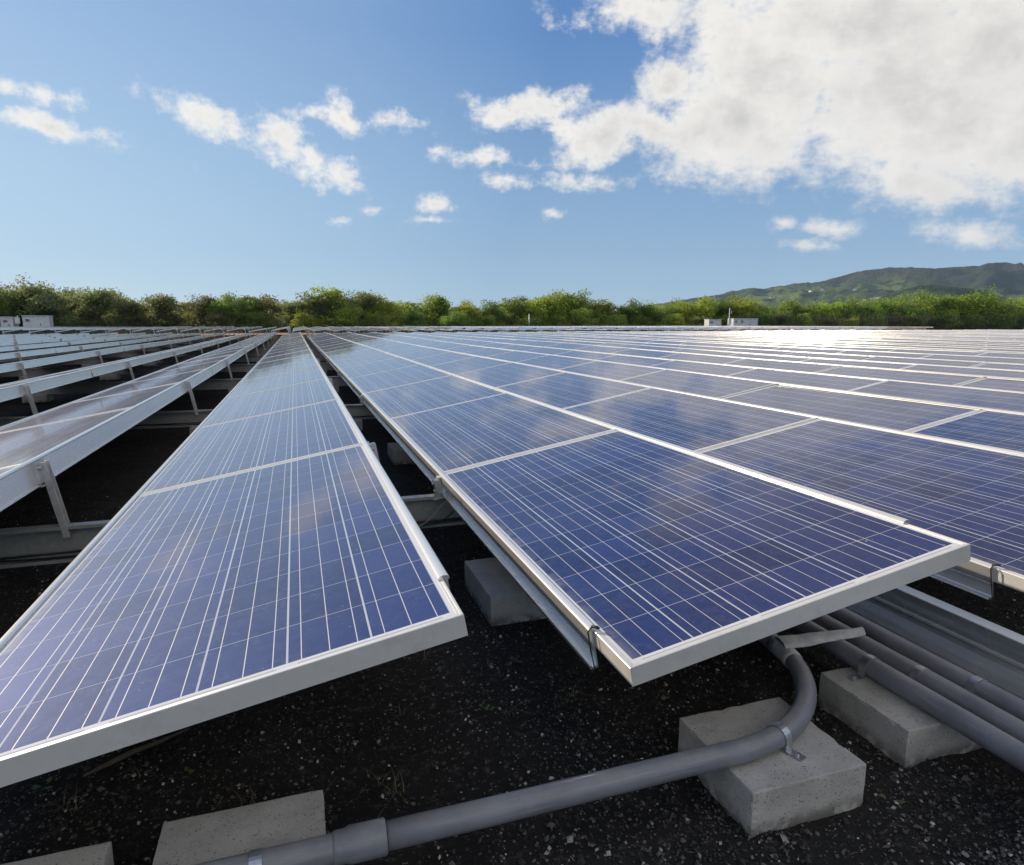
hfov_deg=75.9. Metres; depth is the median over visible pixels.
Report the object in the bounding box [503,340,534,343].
solar panel
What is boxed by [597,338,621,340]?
solar panel
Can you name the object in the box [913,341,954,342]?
solar panel
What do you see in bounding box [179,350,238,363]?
solar panel
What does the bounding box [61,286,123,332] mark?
tree
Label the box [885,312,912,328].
tree
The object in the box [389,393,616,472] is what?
solar panel
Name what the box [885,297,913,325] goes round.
tree
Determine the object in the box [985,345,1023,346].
solar panel
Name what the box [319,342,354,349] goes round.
solar panel
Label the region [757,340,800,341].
solar panel
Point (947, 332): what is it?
mounting rack
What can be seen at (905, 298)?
tree
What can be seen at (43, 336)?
mounting rack
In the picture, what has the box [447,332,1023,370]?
mounting rack
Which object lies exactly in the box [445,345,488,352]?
solar panel
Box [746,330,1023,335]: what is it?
mounting rack
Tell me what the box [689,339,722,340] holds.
solar panel
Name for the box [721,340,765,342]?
solar panel
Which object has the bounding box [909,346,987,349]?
solar panel
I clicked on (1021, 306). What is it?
tree
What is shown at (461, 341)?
solar panel
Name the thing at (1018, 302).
tree
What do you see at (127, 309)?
tree
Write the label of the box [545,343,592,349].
solar panel
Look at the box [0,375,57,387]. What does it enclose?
solar panel
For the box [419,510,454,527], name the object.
cable
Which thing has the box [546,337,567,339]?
solar panel
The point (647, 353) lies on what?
solar panel
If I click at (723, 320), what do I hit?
tree
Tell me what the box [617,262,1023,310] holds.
mountain
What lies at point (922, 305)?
tree
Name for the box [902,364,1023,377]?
solar panel
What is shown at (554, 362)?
solar panel
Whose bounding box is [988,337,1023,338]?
solar panel
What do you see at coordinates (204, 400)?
ground
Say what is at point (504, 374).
solar panel
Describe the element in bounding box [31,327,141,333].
mounting rack
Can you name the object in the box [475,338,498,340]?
solar panel
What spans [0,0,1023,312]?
sky
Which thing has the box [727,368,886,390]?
solar panel
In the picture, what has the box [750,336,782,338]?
solar panel
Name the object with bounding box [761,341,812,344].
solar panel
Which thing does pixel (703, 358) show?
solar panel
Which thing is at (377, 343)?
solar panel
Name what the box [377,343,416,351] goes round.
solar panel
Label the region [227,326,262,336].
mounting rack
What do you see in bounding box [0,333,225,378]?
mounting rack
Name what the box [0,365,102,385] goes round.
solar panel
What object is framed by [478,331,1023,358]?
mounting rack
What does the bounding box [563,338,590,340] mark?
solar panel
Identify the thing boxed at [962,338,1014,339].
solar panel
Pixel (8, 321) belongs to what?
electrical cabinet
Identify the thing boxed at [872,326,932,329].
mounting rack
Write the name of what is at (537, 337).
solar panel
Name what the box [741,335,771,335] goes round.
solar panel
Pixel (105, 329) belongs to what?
mounting rack
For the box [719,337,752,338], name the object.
solar panel
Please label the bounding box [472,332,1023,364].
mounting rack
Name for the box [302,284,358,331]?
tree
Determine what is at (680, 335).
solar panel
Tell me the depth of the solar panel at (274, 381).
7.49 m
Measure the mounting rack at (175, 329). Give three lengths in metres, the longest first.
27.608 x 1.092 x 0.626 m
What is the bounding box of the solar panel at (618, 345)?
[599,343,640,347]
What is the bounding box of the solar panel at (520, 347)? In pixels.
[501,345,539,350]
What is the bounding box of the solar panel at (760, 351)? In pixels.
[724,348,792,354]
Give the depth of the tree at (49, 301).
76.49 m
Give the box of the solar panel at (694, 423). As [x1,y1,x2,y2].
[564,387,818,451]
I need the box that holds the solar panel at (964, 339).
[937,338,985,339]
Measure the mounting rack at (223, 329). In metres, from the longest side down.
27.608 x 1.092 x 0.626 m
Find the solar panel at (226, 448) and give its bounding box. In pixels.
[140,399,360,494]
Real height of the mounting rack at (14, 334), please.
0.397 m
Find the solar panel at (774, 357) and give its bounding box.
[728,353,812,360]
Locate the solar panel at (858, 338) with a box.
[839,337,880,338]
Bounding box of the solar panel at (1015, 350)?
[984,348,1023,351]
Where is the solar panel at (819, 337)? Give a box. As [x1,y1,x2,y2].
[803,336,838,337]
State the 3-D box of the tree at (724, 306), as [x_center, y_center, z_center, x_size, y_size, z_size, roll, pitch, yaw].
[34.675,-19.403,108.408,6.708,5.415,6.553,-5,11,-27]
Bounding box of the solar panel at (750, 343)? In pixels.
[729,342,770,344]
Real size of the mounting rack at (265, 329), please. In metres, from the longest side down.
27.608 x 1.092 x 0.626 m
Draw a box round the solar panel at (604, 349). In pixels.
[574,345,630,352]
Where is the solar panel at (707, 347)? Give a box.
[678,345,732,350]
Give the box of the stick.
[83,727,189,776]
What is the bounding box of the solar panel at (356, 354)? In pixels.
[329,348,382,361]
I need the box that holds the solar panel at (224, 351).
[195,346,246,357]
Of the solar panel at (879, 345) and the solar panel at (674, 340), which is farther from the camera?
the solar panel at (674, 340)
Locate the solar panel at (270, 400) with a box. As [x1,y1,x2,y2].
[201,378,335,426]
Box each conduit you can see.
[195,633,816,864]
[790,620,1023,772]
[811,614,1023,742]
[827,608,1023,720]
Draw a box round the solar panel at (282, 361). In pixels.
[253,354,313,369]
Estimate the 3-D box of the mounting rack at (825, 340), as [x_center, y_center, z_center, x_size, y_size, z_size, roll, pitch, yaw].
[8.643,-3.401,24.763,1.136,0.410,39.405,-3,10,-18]
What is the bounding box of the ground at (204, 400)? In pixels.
[0,329,1021,416]
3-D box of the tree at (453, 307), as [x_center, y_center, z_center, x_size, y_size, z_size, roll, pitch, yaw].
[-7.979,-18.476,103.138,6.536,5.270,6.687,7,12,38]
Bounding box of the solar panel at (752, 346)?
[721,344,779,349]
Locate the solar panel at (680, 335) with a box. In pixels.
[667,335,691,336]
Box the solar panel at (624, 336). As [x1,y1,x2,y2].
[613,335,638,336]
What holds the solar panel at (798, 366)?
on the mounting rack at (800, 361)
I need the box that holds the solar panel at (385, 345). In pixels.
[369,341,402,348]
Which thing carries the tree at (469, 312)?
on the ground at (204, 400)
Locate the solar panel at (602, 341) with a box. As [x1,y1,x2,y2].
[587,340,616,342]
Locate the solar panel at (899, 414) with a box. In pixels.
[721,384,982,431]
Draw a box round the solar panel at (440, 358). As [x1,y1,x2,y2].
[413,352,475,365]
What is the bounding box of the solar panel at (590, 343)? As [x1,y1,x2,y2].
[571,341,603,344]
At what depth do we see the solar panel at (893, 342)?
20.42 m
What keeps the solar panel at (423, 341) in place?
on the mounting rack at (983, 408)
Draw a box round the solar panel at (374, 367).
[341,357,417,377]
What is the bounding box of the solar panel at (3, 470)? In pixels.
[0,464,19,474]
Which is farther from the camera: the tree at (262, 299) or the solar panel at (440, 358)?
the tree at (262, 299)
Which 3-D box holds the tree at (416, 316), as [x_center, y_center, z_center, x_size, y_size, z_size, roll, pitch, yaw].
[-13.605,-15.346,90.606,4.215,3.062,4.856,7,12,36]
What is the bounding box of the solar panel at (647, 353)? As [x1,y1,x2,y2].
[613,349,677,357]
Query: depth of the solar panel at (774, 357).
11.95 m
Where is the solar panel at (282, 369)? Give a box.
[242,359,318,380]
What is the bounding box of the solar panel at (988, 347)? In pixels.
[951,345,1023,348]
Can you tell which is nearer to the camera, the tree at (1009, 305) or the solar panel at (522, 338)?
the solar panel at (522, 338)
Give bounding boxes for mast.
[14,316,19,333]
[728,308,731,325]
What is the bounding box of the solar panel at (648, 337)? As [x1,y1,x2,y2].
[635,336,662,338]
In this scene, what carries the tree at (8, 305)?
on the ground at (204, 400)
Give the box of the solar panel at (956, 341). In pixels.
[927,340,987,341]
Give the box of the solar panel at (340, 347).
[322,343,362,352]
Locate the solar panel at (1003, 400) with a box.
[849,380,1023,411]
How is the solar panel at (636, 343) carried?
on the mounting rack at (798, 351)
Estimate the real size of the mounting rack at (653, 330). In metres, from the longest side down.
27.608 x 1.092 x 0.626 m
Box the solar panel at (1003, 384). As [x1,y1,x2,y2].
[956,377,1023,391]
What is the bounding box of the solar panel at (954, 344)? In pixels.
[918,342,986,345]
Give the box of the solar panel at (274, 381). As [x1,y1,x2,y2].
[227,367,324,397]
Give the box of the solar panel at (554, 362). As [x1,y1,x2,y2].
[518,355,594,368]
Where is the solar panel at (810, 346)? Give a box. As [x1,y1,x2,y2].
[771,344,826,347]
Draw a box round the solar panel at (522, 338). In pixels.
[510,337,532,339]
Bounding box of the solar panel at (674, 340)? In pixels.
[658,339,690,340]
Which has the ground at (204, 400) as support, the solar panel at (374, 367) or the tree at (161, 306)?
the tree at (161, 306)
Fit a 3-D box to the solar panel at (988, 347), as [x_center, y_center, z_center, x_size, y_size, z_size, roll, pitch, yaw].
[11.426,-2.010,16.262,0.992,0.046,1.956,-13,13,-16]
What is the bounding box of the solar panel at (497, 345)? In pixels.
[480,342,515,347]
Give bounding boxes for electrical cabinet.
[0,317,17,333]
[21,315,53,333]
[704,319,721,330]
[729,318,758,330]
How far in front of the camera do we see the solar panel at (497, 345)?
18.56 m
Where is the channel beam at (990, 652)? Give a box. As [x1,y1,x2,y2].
[845,585,1023,699]
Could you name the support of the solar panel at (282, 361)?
on the mounting rack at (433, 561)
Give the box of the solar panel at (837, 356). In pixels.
[784,352,874,359]
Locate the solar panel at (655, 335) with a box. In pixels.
[646,334,666,335]
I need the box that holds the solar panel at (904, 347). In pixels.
[870,346,942,349]
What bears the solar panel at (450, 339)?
on the mounting rack at (783, 369)
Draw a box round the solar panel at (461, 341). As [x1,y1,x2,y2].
[451,339,476,343]
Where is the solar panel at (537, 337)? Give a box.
[529,336,546,337]
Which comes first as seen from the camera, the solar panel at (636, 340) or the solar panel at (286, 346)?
the solar panel at (286, 346)
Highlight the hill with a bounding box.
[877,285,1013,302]
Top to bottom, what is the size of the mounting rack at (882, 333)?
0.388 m
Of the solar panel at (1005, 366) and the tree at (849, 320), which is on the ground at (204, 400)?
the tree at (849, 320)
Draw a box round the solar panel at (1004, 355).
[976,352,1023,357]
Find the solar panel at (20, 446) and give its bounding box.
[0,408,128,467]
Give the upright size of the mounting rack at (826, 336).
0.383 m
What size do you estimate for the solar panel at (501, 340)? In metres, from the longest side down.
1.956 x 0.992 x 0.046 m
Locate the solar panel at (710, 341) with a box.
[692,341,727,342]
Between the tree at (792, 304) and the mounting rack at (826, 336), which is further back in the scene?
the tree at (792, 304)
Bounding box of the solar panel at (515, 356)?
[487,351,545,361]
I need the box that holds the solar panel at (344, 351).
[325,345,369,356]
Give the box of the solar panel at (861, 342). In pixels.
[835,341,885,343]
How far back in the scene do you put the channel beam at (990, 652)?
2.10 m
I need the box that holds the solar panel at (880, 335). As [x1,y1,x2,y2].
[864,335,896,335]
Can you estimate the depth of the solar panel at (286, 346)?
18.72 m
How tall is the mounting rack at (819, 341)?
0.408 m
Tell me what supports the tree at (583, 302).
on the ground at (204, 400)
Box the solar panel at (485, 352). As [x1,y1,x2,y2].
[464,348,512,356]
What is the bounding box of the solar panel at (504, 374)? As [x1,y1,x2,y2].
[456,362,562,386]
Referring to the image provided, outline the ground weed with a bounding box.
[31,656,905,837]
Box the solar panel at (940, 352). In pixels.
[889,349,986,355]
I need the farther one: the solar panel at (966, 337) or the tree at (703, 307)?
the tree at (703, 307)
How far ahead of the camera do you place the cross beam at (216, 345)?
27.99 m
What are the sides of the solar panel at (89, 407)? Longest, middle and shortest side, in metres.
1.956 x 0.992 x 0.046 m
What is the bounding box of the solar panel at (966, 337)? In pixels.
[942,336,987,337]
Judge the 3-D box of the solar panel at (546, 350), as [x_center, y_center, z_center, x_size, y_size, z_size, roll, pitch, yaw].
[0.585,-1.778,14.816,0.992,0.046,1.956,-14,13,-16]
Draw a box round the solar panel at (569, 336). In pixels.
[558,336,580,337]
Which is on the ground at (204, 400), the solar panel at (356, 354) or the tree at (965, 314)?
the tree at (965, 314)
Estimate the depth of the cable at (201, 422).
6.44 m
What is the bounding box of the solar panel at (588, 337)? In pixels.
[576,337,601,338]
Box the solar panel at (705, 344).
[682,342,729,346]
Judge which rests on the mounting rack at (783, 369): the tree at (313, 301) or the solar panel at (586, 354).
the solar panel at (586, 354)
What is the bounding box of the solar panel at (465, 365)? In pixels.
[431,356,510,373]
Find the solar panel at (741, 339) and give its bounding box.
[724,338,756,340]
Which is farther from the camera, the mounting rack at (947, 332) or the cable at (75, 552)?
the mounting rack at (947, 332)
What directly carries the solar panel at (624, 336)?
on the mounting rack at (817, 343)
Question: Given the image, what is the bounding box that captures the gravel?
[0,475,1023,864]
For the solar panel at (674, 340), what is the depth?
22.37 m
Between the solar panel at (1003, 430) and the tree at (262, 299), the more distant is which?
the tree at (262, 299)
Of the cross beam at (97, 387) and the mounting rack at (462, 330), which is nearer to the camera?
the cross beam at (97, 387)
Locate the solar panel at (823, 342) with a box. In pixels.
[801,341,848,343]
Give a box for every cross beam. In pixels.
[0,355,325,364]
[0,363,334,376]
[0,404,375,428]
[0,494,465,568]
[32,376,347,394]
[38,349,319,357]
[84,346,315,351]
[112,343,313,347]
[138,341,311,343]
[151,339,309,341]
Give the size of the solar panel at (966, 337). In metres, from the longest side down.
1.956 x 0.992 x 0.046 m
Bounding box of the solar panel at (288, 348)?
[267,344,306,353]
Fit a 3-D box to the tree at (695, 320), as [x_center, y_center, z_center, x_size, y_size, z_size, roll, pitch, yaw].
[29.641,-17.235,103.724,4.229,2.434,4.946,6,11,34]
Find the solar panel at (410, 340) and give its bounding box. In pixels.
[399,338,422,342]
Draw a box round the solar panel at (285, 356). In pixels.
[258,350,310,363]
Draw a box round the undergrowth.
[20,302,1018,332]
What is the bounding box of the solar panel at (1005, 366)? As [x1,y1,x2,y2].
[973,363,1023,369]
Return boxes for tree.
[0,272,46,326]
[0,284,22,294]
[0,285,28,325]
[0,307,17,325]
[4,288,64,326]
[13,282,85,332]
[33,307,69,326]
[56,286,84,326]
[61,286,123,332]
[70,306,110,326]
[89,287,141,321]
[100,299,150,332]
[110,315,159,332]
[137,293,197,332]
[137,304,151,316]
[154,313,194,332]
[173,301,213,324]
[179,293,222,326]
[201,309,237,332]
[204,289,261,331]
[228,293,287,331]
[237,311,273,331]
[261,294,285,324]
[269,299,307,330]
[282,292,346,331]
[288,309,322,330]
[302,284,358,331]
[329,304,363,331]
[333,289,387,331]
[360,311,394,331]
[366,297,412,331]
[392,300,425,325]
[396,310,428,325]
[418,292,453,325]
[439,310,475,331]
[449,299,482,317]
[453,299,484,325]
[475,299,508,325]
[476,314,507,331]
[495,296,536,325]
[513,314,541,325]
[514,297,552,325]
[516,295,531,302]
[520,287,578,325]
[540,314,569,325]
[543,290,581,325]
[557,288,609,325]
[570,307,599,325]
[590,299,624,325]
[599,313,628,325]
[613,296,657,324]
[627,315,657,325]
[644,303,666,325]
[645,299,665,325]
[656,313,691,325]
[658,304,686,325]
[662,297,689,309]
[670,300,693,325]
[683,294,719,325]
[687,316,710,325]
[708,298,738,325]
[718,314,735,325]
[728,295,743,303]
[730,297,765,325]
[739,297,771,318]
[750,308,776,325]
[768,304,803,325]
[771,313,798,325]
[773,297,810,321]
[777,301,801,309]
[789,312,816,325]
[795,303,824,325]
[804,302,832,325]
[811,317,841,325]
[814,295,849,325]
[828,296,875,325]
[837,316,858,325]
[856,298,901,326]
[856,301,886,325]
[858,314,885,325]
[879,292,913,303]
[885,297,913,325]
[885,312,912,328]
[886,300,927,328]
[903,287,955,328]
[906,313,929,328]
[913,300,946,328]
[925,294,977,329]
[929,309,962,329]
[954,292,997,328]
[955,284,1018,329]
[957,312,984,329]
[981,309,1010,328]
[982,301,1018,328]
[992,298,1021,327]
[999,313,1020,329]
[1000,300,1023,326]
[1006,296,1023,327]
[1011,300,1023,328]
[1014,311,1023,328]
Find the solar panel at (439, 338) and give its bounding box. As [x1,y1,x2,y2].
[431,337,447,339]
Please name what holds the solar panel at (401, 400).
on the mounting rack at (572, 624)
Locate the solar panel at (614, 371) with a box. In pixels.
[558,361,665,379]
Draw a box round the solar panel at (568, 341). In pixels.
[550,340,575,342]
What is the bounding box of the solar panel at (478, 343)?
[463,341,494,345]
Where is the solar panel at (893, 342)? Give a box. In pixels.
[864,340,922,343]
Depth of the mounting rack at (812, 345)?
16.30 m
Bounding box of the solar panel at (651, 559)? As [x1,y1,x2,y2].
[444,430,970,686]
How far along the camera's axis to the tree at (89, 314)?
79.04 m
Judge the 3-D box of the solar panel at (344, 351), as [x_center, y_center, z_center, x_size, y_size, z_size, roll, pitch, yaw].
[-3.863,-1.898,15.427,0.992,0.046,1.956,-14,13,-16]
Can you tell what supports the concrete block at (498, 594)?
on the soil surface
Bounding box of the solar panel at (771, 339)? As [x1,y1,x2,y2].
[753,338,790,339]
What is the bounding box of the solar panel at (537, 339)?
[528,338,554,340]
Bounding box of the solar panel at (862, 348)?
[823,346,895,350]
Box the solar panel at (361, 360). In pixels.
[334,352,396,368]
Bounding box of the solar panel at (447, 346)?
[431,343,464,349]
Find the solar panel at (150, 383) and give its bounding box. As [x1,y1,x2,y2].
[72,369,203,402]
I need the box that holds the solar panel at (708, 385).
[620,369,777,397]
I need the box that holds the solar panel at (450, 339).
[439,338,460,341]
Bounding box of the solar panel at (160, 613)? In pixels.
[0,444,467,787]
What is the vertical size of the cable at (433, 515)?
0.198 m
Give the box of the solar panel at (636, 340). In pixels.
[617,339,652,341]
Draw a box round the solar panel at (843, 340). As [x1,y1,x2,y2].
[820,339,867,341]
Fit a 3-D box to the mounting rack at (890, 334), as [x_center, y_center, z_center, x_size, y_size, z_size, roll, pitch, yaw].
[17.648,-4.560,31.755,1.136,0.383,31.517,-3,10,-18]
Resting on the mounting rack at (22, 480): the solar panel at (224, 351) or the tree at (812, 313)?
the solar panel at (224, 351)
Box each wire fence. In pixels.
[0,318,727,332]
[741,313,1023,329]
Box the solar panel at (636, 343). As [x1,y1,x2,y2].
[612,341,646,344]
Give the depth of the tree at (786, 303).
121.86 m
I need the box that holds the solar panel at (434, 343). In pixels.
[419,341,449,346]
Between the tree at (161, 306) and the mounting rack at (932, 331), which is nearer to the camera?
the mounting rack at (932, 331)
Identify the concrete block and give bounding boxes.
[0,841,113,864]
[19,376,38,380]
[22,394,53,402]
[82,364,97,366]
[99,374,120,379]
[143,363,157,365]
[152,790,325,864]
[189,426,197,433]
[353,419,362,429]
[387,442,414,464]
[465,557,545,625]
[678,697,865,837]
[818,667,982,768]
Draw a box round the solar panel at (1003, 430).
[909,410,1023,451]
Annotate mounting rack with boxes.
[0,327,97,334]
[0,332,117,341]
[0,332,172,353]
[0,332,276,537]
[0,332,449,648]
[0,333,29,335]
[0,333,59,337]
[0,333,88,339]
[0,333,145,345]
[0,333,199,361]
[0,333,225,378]
[0,333,251,414]
[4,327,125,334]
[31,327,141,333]
[56,327,135,333]
[82,326,176,335]
[108,326,191,333]
[133,326,205,336]
[157,326,220,336]
[181,326,234,335]
[204,326,248,336]
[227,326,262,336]
[249,326,275,335]
[271,327,291,333]
[307,332,910,673]
[324,327,349,333]
[350,332,1023,601]
[356,326,389,332]
[365,326,408,332]
[374,332,1023,414]
[379,328,428,332]
[401,332,1023,392]
[405,328,446,332]
[406,328,465,332]
[422,332,1023,379]
[430,326,483,332]
[433,326,498,331]
[446,326,516,331]
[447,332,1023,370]
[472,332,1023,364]
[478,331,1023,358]
[482,326,552,331]
[483,326,569,331]
[498,331,1023,353]
[540,331,1023,349]
[542,332,1023,352]
[565,331,1023,347]
[578,326,663,330]
[587,331,1023,345]
[594,326,678,331]
[607,331,1018,343]
[609,326,693,330]
[620,331,1010,341]
[626,326,716,331]
[645,331,1002,340]
[650,326,730,330]
[659,331,1000,339]
[690,331,1001,338]
[710,331,1020,337]
[719,331,1023,337]
[730,330,992,335]
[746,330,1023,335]
[749,331,1013,336]
[761,330,1005,334]
[774,326,899,330]
[776,330,1023,334]
[841,330,1023,333]
[864,330,991,332]
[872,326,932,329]
[874,330,1023,332]
[882,331,1012,333]
[897,330,998,331]
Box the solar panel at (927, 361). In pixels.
[863,356,985,366]
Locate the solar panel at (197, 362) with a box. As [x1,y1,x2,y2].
[158,355,229,371]
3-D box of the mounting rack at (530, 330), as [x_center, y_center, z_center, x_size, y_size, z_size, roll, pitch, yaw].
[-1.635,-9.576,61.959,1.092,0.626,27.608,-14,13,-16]
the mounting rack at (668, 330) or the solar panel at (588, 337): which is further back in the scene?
the mounting rack at (668, 330)
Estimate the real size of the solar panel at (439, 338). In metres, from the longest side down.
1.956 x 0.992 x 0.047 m
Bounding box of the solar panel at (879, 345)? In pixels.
[848,343,911,346]
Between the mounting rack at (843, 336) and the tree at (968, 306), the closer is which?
the mounting rack at (843, 336)
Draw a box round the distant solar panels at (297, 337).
[0,326,1023,365]
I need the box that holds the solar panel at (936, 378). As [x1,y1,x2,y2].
[817,366,984,384]
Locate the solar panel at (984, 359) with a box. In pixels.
[921,354,1023,363]
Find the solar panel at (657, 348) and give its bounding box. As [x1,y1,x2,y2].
[631,345,683,350]
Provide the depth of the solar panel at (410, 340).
23.77 m
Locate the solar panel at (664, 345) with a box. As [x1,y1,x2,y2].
[643,343,685,346]
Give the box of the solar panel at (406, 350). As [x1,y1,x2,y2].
[387,346,430,354]
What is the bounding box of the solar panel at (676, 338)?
[659,337,692,339]
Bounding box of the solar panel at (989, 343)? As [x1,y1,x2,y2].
[955,342,1021,344]
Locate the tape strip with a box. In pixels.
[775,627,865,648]
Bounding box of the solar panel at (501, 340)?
[490,339,513,342]
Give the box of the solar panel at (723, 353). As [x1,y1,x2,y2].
[675,349,738,355]
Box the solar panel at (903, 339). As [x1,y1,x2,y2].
[878,338,926,340]
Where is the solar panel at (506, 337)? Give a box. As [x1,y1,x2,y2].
[496,336,514,338]
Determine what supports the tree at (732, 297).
on the ground at (204, 400)
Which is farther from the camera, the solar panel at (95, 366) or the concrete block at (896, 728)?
the solar panel at (95, 366)
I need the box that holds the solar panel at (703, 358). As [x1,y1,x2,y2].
[660,353,745,363]
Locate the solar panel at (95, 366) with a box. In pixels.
[56,359,129,373]
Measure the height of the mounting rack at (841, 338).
0.411 m
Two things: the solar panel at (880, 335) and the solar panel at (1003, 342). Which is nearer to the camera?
the solar panel at (1003, 342)
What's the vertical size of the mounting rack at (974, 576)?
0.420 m
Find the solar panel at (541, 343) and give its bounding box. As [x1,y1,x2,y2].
[522,341,559,346]
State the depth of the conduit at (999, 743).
1.70 m
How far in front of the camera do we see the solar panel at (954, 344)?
18.60 m
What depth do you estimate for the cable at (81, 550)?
2.79 m
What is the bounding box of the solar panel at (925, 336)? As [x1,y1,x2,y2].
[909,336,941,336]
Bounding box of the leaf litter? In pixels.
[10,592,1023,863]
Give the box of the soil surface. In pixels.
[0,419,1023,864]
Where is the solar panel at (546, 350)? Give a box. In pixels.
[526,347,573,354]
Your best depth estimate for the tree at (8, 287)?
82.29 m
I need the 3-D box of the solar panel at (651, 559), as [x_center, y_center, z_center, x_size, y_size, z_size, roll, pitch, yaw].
[0.421,0.269,2.485,0.992,0.046,1.956,-14,13,-16]
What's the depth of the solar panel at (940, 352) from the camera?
13.15 m
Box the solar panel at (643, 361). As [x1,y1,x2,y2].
[595,355,673,365]
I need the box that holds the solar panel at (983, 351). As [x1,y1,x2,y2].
[943,349,1022,352]
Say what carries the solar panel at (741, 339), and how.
on the mounting rack at (819, 341)
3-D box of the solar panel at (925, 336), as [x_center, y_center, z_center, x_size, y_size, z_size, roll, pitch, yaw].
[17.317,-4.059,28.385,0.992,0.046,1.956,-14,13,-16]
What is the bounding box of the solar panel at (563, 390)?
[497,372,650,408]
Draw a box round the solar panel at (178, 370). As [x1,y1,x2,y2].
[125,360,220,383]
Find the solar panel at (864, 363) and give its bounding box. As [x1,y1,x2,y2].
[801,358,916,368]
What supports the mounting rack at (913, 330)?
on the ground at (204, 400)
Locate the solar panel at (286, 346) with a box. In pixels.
[270,342,305,350]
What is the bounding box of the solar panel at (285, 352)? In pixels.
[263,346,308,357]
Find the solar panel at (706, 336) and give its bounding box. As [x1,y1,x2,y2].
[691,336,718,337]
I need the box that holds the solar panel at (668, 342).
[647,340,686,343]
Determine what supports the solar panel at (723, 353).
on the mounting rack at (796, 356)
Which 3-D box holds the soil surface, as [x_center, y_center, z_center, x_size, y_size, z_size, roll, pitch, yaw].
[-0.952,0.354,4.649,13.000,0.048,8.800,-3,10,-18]
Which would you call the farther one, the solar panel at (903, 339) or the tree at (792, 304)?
the tree at (792, 304)
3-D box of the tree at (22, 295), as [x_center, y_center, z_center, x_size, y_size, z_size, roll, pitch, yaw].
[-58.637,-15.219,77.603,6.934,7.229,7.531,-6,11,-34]
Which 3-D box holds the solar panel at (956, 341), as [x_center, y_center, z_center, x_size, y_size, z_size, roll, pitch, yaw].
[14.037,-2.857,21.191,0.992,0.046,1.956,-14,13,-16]
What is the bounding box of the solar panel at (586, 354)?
[555,350,616,359]
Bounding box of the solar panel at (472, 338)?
[463,337,482,339]
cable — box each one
[0,517,460,560]
[0,518,450,562]
[0,518,461,559]
[135,415,373,425]
[419,501,445,525]
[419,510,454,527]
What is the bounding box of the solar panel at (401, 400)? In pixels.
[365,375,504,417]
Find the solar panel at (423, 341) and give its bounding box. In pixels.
[408,339,434,344]
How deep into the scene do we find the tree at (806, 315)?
109.83 m
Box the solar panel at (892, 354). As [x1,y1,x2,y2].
[838,350,932,357]
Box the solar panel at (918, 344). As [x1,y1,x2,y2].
[886,343,950,345]
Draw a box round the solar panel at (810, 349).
[772,347,846,352]
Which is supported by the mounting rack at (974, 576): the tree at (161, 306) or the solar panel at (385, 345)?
the solar panel at (385, 345)
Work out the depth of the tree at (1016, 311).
126.37 m
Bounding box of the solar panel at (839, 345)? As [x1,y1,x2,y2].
[808,343,869,346]
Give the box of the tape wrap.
[767,635,801,665]
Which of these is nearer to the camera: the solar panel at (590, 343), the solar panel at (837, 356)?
the solar panel at (837, 356)
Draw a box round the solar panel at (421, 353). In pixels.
[397,348,450,359]
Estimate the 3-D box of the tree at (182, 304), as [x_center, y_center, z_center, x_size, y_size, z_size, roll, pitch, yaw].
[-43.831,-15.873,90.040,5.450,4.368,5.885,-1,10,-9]
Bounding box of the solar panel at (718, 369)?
[651,360,756,375]
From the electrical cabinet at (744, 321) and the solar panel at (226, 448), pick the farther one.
the electrical cabinet at (744, 321)
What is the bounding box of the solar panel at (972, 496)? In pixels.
[698,418,1023,591]
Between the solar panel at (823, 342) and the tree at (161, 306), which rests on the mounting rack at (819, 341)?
the solar panel at (823, 342)
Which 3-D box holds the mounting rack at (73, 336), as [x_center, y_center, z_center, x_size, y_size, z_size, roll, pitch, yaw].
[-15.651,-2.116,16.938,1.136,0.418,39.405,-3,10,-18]
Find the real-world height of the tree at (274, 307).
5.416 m
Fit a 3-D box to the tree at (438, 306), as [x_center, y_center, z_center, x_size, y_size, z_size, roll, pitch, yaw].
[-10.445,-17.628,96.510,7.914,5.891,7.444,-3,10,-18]
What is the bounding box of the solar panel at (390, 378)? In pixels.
[350,364,450,392]
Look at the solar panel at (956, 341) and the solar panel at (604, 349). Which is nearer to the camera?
the solar panel at (604, 349)
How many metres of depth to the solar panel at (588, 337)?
25.59 m
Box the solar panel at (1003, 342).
[984,341,1023,343]
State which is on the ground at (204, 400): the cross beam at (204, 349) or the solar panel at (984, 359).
the cross beam at (204, 349)
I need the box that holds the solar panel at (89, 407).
[0,383,176,432]
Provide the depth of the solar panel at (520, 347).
16.67 m
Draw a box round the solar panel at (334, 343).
[317,340,350,346]
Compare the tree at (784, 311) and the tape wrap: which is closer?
the tape wrap
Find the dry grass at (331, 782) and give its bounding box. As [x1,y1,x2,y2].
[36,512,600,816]
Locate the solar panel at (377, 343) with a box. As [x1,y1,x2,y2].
[363,340,394,345]
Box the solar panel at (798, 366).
[725,358,840,371]

